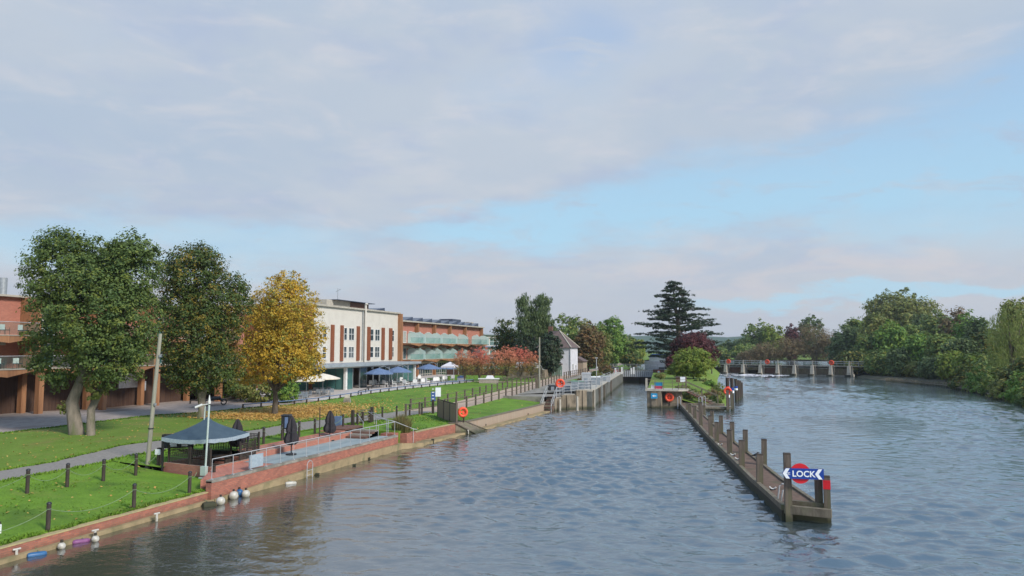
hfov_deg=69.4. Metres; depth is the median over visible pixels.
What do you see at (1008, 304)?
tree
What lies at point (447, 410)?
timber screen
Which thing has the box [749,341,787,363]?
willow tree
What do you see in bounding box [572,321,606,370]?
deciduous tree
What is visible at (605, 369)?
hedge bush
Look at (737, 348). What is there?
tree
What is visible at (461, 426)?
slipway ramp
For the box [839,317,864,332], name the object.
tree
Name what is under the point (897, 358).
tree
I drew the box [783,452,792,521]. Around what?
jetty post
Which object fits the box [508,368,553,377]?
garden wall
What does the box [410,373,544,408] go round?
post and rail fence
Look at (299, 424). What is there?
bollard
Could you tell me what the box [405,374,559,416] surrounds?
post and rail fence
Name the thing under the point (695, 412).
jetty post
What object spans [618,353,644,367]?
tree
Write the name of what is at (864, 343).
tree
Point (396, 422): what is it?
step handrail
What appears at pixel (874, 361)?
bush
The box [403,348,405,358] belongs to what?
window
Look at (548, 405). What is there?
river steps
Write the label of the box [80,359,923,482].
ground
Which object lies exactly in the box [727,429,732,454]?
jetty post
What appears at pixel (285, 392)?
shrub
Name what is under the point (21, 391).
brick hotel wing
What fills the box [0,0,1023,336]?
sky
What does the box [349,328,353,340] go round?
window
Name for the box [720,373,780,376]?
foam
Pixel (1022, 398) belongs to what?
bush
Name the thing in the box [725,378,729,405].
river pile
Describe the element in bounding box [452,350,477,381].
cherry tree
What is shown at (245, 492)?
round buoy
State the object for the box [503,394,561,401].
lock apron
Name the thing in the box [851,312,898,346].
tree
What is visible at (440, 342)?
brick hotel wing
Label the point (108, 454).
footpath
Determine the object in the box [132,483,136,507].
bollard
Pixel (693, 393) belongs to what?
island steps
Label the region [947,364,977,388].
bush
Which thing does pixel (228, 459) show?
table
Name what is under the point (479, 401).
towpath
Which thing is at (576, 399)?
lock bastion
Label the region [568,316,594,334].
tree
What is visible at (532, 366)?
cherry tree
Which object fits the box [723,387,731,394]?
lifebuoy
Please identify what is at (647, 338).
wooded hill
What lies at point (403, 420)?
ornamental grass
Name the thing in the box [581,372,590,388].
control cabinet
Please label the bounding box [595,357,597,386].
lamp standard
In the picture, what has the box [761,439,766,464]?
jetty post
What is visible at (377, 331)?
window
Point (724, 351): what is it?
tree
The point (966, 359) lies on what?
bush
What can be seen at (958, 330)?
tree
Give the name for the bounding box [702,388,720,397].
shrub
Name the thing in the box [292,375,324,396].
parasol
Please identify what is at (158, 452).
sign post
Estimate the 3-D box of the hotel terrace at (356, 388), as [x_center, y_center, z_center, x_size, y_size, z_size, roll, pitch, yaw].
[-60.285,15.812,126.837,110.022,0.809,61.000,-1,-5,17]
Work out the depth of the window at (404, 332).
131.48 m
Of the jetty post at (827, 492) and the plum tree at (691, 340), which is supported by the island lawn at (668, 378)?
the plum tree at (691, 340)
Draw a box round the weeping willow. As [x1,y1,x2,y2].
[984,299,1023,376]
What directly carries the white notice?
on the riverside lawn at (83, 499)
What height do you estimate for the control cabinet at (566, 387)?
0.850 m
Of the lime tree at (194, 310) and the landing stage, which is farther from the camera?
the landing stage
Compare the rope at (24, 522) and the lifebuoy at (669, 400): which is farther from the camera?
the lifebuoy at (669, 400)
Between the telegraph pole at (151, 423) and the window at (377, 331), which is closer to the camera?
the telegraph pole at (151, 423)
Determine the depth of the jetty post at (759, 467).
35.56 m
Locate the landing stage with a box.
[694,405,730,410]
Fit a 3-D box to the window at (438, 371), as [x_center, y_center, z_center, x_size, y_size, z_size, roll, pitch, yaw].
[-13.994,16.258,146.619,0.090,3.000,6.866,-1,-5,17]
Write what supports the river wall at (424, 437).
in the river
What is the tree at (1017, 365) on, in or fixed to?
on the bank at (884, 377)
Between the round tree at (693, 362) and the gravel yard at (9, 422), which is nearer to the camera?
the gravel yard at (9, 422)
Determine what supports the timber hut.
on the upstream bank at (625, 367)
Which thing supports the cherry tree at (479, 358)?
on the hotel lawn at (417, 394)
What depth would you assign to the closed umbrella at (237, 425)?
41.31 m
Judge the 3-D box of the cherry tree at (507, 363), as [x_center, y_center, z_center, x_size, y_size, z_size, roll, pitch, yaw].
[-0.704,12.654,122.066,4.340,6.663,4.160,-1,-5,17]
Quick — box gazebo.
[441,362,458,378]
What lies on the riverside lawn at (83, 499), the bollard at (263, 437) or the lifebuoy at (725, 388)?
the bollard at (263, 437)
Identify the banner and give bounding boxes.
[651,382,662,388]
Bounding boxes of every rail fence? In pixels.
[242,379,473,407]
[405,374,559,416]
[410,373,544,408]
[564,368,587,378]
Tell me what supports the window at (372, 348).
in the white hotel block at (361, 332)
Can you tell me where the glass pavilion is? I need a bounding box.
[281,361,420,390]
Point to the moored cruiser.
(652, 362)
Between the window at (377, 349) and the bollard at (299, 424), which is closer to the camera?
the bollard at (299, 424)
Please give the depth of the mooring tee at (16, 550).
24.66 m
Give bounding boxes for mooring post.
[726,390,728,411]
[730,391,732,409]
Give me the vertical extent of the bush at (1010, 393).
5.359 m
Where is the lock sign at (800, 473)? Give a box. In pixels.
[782,463,823,483]
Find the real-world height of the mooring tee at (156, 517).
0.340 m
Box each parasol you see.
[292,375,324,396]
[314,373,339,394]
[364,366,392,386]
[387,365,411,384]
[416,362,440,369]
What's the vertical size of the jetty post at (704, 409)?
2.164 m
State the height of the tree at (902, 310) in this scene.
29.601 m
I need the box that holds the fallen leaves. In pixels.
[155,397,429,420]
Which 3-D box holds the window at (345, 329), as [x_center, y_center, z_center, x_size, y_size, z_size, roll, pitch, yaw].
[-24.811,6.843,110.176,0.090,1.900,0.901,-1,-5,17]
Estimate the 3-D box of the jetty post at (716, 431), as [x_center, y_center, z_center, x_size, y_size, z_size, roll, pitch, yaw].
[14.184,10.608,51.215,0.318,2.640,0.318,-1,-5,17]
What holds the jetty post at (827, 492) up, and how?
attached to the jetty
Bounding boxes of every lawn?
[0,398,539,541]
[0,406,401,468]
[281,375,550,410]
[648,368,725,405]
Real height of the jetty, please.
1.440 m
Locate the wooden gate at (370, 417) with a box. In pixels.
[351,407,373,424]
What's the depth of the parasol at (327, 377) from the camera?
90.09 m
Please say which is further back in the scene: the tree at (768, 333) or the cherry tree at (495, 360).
the tree at (768, 333)
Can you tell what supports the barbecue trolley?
on the hotel lawn at (417, 394)
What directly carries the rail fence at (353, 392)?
on the hotel lawn at (417, 394)
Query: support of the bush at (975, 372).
on the bank at (884, 377)
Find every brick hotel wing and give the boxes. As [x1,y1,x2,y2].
[0,277,244,413]
[402,317,488,376]
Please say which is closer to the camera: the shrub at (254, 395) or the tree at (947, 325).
the shrub at (254, 395)
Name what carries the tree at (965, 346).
on the bank at (884, 377)
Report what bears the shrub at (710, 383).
on the island lawn at (668, 378)
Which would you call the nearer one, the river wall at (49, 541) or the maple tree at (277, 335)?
the river wall at (49, 541)
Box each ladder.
[306,460,312,477]
[777,483,783,500]
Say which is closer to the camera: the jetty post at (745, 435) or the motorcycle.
the jetty post at (745, 435)
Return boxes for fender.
[26,548,46,557]
[72,538,90,543]
[202,499,215,506]
[285,480,295,484]
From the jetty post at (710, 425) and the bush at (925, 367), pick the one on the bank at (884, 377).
the bush at (925, 367)
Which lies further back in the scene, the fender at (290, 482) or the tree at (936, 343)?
the tree at (936, 343)
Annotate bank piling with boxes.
[886,377,1003,399]
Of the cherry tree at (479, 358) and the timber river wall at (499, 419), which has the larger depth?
the cherry tree at (479, 358)
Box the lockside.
[519,372,609,393]
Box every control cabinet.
[548,385,555,390]
[557,385,569,391]
[571,380,583,389]
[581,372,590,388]
[591,376,599,384]
[600,376,610,381]
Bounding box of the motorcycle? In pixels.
[205,396,226,405]
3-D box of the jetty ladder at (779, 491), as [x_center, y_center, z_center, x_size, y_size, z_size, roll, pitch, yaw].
[11.565,9.065,31.560,0.524,1.460,0.113,-1,-5,17]
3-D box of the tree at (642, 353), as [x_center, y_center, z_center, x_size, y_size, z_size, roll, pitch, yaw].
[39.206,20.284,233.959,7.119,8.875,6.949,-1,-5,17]
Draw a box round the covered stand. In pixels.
[457,376,465,380]
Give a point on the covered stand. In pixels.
(459, 378)
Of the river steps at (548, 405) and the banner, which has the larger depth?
the banner
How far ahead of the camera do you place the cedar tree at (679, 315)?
170.77 m
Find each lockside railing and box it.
[578,380,595,389]
[647,379,686,389]
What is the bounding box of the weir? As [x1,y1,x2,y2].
[714,360,863,376]
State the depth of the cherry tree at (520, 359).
123.94 m
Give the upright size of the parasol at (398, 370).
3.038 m
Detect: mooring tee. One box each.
[12,547,20,554]
[154,512,159,521]
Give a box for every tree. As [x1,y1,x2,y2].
[13,223,169,435]
[146,240,257,418]
[231,270,329,413]
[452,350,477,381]
[469,346,491,377]
[484,349,505,376]
[489,317,518,367]
[496,345,519,380]
[510,345,532,377]
[512,330,538,361]
[514,292,556,357]
[521,351,540,378]
[535,330,564,376]
[551,313,580,352]
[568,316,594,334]
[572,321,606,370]
[584,324,614,366]
[595,315,629,366]
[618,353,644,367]
[623,335,640,365]
[631,280,729,362]
[635,339,646,357]
[664,354,673,374]
[665,346,716,378]
[670,330,721,362]
[711,346,730,361]
[716,339,737,359]
[730,343,755,361]
[733,337,744,358]
[735,350,764,363]
[739,317,764,360]
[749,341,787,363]
[760,322,785,359]
[768,336,809,363]
[783,323,801,360]
[797,322,833,362]
[798,313,824,360]
[817,334,832,364]
[824,324,862,365]
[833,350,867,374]
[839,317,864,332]
[850,333,882,374]
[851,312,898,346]
[858,287,947,326]
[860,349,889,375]
[869,318,909,352]
[879,364,897,375]
[885,345,915,376]
[901,333,932,360]
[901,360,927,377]
[902,320,930,344]
[909,313,936,330]
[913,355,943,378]
[915,308,952,335]
[922,330,954,357]
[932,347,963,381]
[937,305,971,339]
[939,337,987,354]
[950,309,988,339]
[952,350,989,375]
[962,316,992,341]
[969,332,1002,354]
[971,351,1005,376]
[993,296,1023,359]
[998,356,1023,388]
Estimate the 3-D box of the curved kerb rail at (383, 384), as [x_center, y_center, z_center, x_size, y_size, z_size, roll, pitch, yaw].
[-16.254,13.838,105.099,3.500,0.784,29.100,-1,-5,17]
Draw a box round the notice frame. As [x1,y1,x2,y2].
[161,434,193,462]
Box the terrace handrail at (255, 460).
[210,411,394,479]
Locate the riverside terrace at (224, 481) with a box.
[163,425,401,499]
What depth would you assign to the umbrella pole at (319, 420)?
48.11 m
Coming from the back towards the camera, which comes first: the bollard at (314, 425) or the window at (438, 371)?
the window at (438, 371)
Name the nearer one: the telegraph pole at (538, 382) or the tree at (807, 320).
the telegraph pole at (538, 382)
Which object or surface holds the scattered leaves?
on the riverside lawn at (83, 499)
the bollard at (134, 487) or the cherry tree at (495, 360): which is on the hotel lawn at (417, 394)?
the cherry tree at (495, 360)
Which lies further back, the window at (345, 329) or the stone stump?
the window at (345, 329)
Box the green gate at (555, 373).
[552,366,561,375]
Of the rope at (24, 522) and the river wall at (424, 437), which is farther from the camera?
the river wall at (424, 437)
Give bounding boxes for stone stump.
[343,394,350,402]
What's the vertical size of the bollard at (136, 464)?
1.265 m
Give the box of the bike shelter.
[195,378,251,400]
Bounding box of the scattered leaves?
[0,389,534,518]
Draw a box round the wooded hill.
[625,335,829,351]
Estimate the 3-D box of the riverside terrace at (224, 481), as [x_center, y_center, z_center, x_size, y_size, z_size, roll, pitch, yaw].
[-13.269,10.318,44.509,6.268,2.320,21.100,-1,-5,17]
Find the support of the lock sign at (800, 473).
attached to the jetty post at (787, 486)
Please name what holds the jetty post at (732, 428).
attached to the jetty
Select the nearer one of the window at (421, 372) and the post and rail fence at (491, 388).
the post and rail fence at (491, 388)
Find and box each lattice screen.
[167,445,188,464]
[189,447,211,466]
[205,441,231,454]
[239,439,256,460]
[245,431,259,450]
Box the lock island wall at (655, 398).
[645,388,724,407]
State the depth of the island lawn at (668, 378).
110.19 m
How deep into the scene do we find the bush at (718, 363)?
162.87 m
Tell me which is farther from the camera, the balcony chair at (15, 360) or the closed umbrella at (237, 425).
the balcony chair at (15, 360)
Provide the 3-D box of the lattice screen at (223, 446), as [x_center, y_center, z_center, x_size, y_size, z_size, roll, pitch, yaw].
[-16.451,8.959,41.453,1.730,0.870,0.080,-1,-5,17]
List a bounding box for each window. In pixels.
[322,346,326,358]
[343,346,346,357]
[344,327,346,339]
[348,346,353,357]
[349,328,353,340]
[370,347,373,357]
[371,329,373,340]
[375,329,379,340]
[375,347,379,356]
[403,331,406,342]
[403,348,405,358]
[419,363,431,375]
[436,362,447,373]
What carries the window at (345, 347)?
in the white hotel block at (361, 332)
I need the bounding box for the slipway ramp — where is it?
[448,420,486,433]
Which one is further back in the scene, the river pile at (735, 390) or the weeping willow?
the weeping willow
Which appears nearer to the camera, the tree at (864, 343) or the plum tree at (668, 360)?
the plum tree at (668, 360)
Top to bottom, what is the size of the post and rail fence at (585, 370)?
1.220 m
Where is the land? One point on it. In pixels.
(799, 357)
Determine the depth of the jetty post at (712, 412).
64.16 m
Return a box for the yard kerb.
[189,395,263,403]
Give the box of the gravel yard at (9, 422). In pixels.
[0,399,319,431]
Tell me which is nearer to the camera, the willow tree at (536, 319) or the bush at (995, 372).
the bush at (995, 372)
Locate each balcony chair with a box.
[0,324,9,334]
[13,358,22,368]
[18,325,27,330]
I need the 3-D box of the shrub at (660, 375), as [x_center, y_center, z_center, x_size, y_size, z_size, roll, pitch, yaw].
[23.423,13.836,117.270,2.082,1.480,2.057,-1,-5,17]
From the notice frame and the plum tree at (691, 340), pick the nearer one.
the notice frame
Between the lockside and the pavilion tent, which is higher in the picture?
the lockside
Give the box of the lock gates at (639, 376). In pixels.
[610,369,664,381]
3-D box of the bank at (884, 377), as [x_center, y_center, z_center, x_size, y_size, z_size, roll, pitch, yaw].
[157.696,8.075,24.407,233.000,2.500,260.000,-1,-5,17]
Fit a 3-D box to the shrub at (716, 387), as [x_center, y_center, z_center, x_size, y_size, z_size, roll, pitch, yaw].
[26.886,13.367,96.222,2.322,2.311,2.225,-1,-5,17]
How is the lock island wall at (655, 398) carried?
in the river
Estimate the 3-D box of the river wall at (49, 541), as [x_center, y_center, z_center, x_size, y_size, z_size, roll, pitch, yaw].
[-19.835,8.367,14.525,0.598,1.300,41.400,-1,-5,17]
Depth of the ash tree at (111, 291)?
48.16 m
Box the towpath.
[407,363,622,410]
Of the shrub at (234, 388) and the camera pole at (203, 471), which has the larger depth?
the shrub at (234, 388)
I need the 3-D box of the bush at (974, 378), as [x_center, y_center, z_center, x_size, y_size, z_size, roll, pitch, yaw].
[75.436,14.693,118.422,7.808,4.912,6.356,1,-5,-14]
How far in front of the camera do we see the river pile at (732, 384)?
88.03 m
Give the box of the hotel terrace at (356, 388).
[229,374,472,399]
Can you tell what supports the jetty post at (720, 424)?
attached to the jetty
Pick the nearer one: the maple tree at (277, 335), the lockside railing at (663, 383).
the maple tree at (277, 335)
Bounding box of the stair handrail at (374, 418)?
[355,412,386,428]
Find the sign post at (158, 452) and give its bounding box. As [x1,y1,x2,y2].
[155,447,161,464]
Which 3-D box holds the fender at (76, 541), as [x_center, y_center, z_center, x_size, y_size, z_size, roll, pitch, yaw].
[-15.777,9.158,26.915,0.698,0.277,0.587,-1,-5,17]
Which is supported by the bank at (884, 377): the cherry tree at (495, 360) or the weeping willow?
the weeping willow
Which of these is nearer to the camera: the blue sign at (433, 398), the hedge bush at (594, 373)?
the blue sign at (433, 398)
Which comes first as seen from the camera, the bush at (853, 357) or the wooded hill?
the bush at (853, 357)
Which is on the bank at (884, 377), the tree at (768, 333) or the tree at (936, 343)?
the tree at (936, 343)
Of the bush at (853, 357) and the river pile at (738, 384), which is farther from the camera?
the bush at (853, 357)
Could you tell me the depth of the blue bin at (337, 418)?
53.73 m
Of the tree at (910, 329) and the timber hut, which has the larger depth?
the tree at (910, 329)
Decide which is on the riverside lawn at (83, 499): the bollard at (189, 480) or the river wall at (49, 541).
the bollard at (189, 480)
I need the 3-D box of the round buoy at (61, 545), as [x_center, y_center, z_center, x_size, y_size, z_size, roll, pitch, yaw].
[-15.821,9.020,25.984,0.260,0.347,0.254,-1,-5,17]
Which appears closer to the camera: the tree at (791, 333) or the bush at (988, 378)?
the bush at (988, 378)
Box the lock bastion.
[551,388,594,410]
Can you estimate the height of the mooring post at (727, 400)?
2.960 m
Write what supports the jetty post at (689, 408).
attached to the jetty
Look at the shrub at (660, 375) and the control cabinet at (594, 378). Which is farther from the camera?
the shrub at (660, 375)
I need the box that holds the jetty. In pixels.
[679,403,831,522]
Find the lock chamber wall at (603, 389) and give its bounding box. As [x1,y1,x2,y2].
[587,372,622,408]
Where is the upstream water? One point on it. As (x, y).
(642, 368)
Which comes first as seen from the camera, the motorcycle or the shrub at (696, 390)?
the motorcycle
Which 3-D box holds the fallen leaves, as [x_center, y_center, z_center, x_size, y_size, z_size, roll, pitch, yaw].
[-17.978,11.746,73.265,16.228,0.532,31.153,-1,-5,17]
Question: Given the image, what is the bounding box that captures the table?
[199,454,237,465]
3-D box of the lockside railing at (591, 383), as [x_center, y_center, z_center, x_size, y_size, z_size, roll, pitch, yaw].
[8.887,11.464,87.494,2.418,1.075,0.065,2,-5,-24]
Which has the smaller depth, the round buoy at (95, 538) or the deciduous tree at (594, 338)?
the round buoy at (95, 538)
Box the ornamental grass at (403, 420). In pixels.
[387,413,415,432]
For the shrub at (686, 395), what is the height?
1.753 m
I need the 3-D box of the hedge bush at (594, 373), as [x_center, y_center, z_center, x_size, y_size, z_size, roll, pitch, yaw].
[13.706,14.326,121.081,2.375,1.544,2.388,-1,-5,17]
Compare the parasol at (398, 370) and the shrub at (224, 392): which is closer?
the shrub at (224, 392)
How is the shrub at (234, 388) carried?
on the gravel yard at (9, 422)
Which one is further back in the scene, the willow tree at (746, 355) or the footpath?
the willow tree at (746, 355)
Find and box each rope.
[0,510,46,531]
[51,491,131,511]
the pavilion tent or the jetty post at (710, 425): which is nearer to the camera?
the pavilion tent
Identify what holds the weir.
in the upstream water
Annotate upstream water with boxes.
[626,361,862,371]
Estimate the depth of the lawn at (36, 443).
47.62 m
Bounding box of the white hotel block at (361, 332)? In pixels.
[224,289,402,388]
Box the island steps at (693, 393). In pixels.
[684,381,718,403]
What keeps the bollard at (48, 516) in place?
on the riverside lawn at (83, 499)
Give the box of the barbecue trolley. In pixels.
[478,375,498,382]
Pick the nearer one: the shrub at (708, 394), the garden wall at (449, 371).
the shrub at (708, 394)
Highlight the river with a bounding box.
[0,374,1023,575]
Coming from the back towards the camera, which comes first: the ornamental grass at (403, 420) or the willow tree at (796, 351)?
the willow tree at (796, 351)
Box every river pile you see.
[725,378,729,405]
[730,378,733,407]
[734,379,737,401]
[737,380,739,399]
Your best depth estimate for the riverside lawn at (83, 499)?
33.43 m
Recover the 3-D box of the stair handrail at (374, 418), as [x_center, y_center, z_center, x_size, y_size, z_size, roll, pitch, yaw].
[-10.762,10.060,55.412,1.751,1.121,4.492,2,-5,-23]
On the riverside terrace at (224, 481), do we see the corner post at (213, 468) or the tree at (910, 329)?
the corner post at (213, 468)
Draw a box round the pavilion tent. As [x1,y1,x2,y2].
[161,417,248,470]
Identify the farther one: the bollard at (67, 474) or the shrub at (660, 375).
the shrub at (660, 375)
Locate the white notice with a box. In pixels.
[435,388,440,400]
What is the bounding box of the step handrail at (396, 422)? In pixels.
[376,417,416,441]
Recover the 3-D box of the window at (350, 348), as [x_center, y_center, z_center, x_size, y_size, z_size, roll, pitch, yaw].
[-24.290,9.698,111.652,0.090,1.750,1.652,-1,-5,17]
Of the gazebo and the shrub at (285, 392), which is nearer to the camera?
the shrub at (285, 392)
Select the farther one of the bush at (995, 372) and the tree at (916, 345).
the tree at (916, 345)
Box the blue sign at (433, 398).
[431,392,435,413]
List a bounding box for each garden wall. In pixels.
[447,369,505,375]
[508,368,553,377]
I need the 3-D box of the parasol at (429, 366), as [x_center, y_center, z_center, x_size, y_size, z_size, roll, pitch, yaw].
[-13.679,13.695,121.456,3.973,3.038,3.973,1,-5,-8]
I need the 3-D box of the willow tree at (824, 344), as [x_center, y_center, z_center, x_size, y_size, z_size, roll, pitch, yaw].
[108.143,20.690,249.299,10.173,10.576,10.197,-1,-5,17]
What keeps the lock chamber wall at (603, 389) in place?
in the river
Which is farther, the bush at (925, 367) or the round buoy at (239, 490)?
the bush at (925, 367)
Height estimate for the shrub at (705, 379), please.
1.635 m
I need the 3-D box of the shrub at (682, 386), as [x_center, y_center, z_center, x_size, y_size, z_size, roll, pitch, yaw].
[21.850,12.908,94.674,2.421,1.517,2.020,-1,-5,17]
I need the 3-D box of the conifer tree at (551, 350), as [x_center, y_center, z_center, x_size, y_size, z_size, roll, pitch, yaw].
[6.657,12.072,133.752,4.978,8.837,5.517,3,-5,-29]
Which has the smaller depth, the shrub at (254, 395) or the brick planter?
the brick planter
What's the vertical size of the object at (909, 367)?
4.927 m
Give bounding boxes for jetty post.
[688,404,691,413]
[693,406,696,418]
[698,402,702,425]
[702,405,705,415]
[708,415,712,436]
[710,410,713,422]
[714,422,718,442]
[719,415,722,433]
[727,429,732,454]
[730,422,734,442]
[738,439,744,466]
[743,429,747,452]
[756,453,762,483]
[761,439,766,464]
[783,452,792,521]
[814,480,822,502]
[823,475,831,522]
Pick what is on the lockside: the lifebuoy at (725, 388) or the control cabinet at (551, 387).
the control cabinet at (551, 387)
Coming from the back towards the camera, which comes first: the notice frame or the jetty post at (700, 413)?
the jetty post at (700, 413)
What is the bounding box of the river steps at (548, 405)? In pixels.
[539,387,556,411]
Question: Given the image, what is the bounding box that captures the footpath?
[0,411,435,479]
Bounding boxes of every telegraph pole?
[145,334,161,468]
[536,337,539,387]
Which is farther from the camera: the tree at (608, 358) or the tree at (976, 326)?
the tree at (608, 358)
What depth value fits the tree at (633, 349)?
212.07 m
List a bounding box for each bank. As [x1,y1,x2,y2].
[501,359,648,371]
[858,375,958,386]
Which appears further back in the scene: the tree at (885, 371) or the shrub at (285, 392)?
the tree at (885, 371)
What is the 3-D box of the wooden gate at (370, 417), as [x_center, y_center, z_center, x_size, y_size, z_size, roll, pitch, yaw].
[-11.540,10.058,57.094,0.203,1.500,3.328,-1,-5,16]
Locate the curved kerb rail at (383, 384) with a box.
[358,380,430,393]
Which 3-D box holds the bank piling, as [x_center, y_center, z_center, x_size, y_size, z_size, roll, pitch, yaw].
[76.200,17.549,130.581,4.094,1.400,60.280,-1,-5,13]
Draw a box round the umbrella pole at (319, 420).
[319,407,320,436]
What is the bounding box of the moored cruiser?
[644,354,664,367]
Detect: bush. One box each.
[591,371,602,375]
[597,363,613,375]
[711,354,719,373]
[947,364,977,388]
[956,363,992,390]
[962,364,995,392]
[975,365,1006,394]
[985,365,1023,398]
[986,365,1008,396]
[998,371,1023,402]
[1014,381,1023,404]
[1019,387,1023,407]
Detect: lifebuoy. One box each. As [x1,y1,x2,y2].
[458,407,467,421]
[555,379,564,392]
[665,393,673,405]
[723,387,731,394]
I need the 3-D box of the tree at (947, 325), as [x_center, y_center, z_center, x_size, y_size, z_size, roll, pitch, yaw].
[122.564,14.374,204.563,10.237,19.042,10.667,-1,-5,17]
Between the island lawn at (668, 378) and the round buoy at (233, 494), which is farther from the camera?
the island lawn at (668, 378)
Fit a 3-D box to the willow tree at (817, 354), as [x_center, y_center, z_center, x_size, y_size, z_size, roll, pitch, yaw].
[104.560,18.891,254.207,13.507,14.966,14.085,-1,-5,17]
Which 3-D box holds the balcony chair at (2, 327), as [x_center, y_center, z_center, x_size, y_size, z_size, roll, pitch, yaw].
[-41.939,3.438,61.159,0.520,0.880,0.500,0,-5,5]
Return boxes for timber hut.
[578,356,587,372]
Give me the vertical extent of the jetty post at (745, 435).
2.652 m
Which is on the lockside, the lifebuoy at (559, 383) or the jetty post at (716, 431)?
the lifebuoy at (559, 383)
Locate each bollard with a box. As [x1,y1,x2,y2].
[25,468,30,493]
[45,502,51,530]
[65,463,69,486]
[101,459,105,480]
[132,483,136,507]
[134,453,137,475]
[188,471,191,493]
[262,427,264,443]
[281,424,282,439]
[298,421,300,436]
[314,418,315,433]
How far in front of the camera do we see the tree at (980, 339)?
147.74 m
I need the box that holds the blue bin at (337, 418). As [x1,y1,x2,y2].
[334,411,341,425]
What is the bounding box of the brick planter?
[400,431,415,442]
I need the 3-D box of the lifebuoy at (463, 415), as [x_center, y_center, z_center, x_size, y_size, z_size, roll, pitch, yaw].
[-4.101,10.534,61.570,0.878,1.284,0.327,1,-5,-17]
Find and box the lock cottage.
[515,326,579,375]
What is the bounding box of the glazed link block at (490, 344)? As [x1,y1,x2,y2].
[483,334,498,368]
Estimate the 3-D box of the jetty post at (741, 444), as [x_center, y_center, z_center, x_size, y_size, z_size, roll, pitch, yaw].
[12.668,9.728,40.764,0.333,2.684,0.333,-1,-4,17]
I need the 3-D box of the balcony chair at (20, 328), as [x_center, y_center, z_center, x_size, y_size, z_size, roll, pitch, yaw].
[-41.471,3.564,62.684,0.520,0.880,0.500,0,-5,6]
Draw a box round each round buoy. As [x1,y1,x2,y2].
[57,539,65,548]
[91,533,98,541]
[216,494,224,504]
[229,489,237,499]
[237,487,242,495]
[242,488,249,496]
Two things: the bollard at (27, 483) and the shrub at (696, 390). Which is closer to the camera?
the bollard at (27, 483)
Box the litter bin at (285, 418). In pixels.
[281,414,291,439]
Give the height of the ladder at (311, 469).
1.239 m
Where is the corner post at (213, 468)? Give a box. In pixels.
[212,465,215,472]
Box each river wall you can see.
[0,491,213,564]
[214,424,464,501]
[466,404,549,429]
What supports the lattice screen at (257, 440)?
on the riverside terrace at (224, 481)
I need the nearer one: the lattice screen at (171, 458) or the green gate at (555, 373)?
the lattice screen at (171, 458)
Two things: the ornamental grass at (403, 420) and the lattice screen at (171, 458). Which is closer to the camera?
the lattice screen at (171, 458)
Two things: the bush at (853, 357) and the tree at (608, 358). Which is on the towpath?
the tree at (608, 358)
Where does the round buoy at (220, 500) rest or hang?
on the river
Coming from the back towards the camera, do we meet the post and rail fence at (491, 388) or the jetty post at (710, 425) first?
the post and rail fence at (491, 388)
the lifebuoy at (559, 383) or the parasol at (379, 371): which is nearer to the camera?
the lifebuoy at (559, 383)
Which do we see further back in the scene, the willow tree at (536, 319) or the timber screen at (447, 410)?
the willow tree at (536, 319)
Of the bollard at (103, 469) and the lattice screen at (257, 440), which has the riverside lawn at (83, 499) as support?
the bollard at (103, 469)
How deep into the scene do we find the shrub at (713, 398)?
89.80 m
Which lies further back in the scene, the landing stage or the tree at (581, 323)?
the tree at (581, 323)
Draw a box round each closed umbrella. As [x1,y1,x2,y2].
[229,419,244,455]
[284,416,298,454]
[323,410,335,440]
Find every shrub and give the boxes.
[207,362,237,397]
[226,370,252,400]
[234,373,272,402]
[271,372,301,402]
[653,372,665,378]
[675,384,690,391]
[682,391,693,402]
[688,388,700,395]
[693,378,711,381]
[701,380,716,386]
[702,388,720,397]
[709,392,722,403]
[711,382,725,399]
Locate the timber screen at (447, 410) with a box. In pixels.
[437,398,457,422]
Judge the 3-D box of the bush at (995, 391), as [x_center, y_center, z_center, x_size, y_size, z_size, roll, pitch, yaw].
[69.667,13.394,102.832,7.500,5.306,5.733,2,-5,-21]
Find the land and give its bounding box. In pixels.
[612,352,824,359]
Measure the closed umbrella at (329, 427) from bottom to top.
1.964 m
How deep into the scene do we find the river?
33.15 m
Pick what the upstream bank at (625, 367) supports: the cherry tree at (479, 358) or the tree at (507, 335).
the tree at (507, 335)
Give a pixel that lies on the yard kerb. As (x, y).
(222, 398)
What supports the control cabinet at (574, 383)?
on the lock bastion
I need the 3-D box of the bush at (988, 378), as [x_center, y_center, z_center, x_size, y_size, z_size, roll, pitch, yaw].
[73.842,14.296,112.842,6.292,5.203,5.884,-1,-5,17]
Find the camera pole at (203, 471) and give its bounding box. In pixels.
[195,395,210,478]

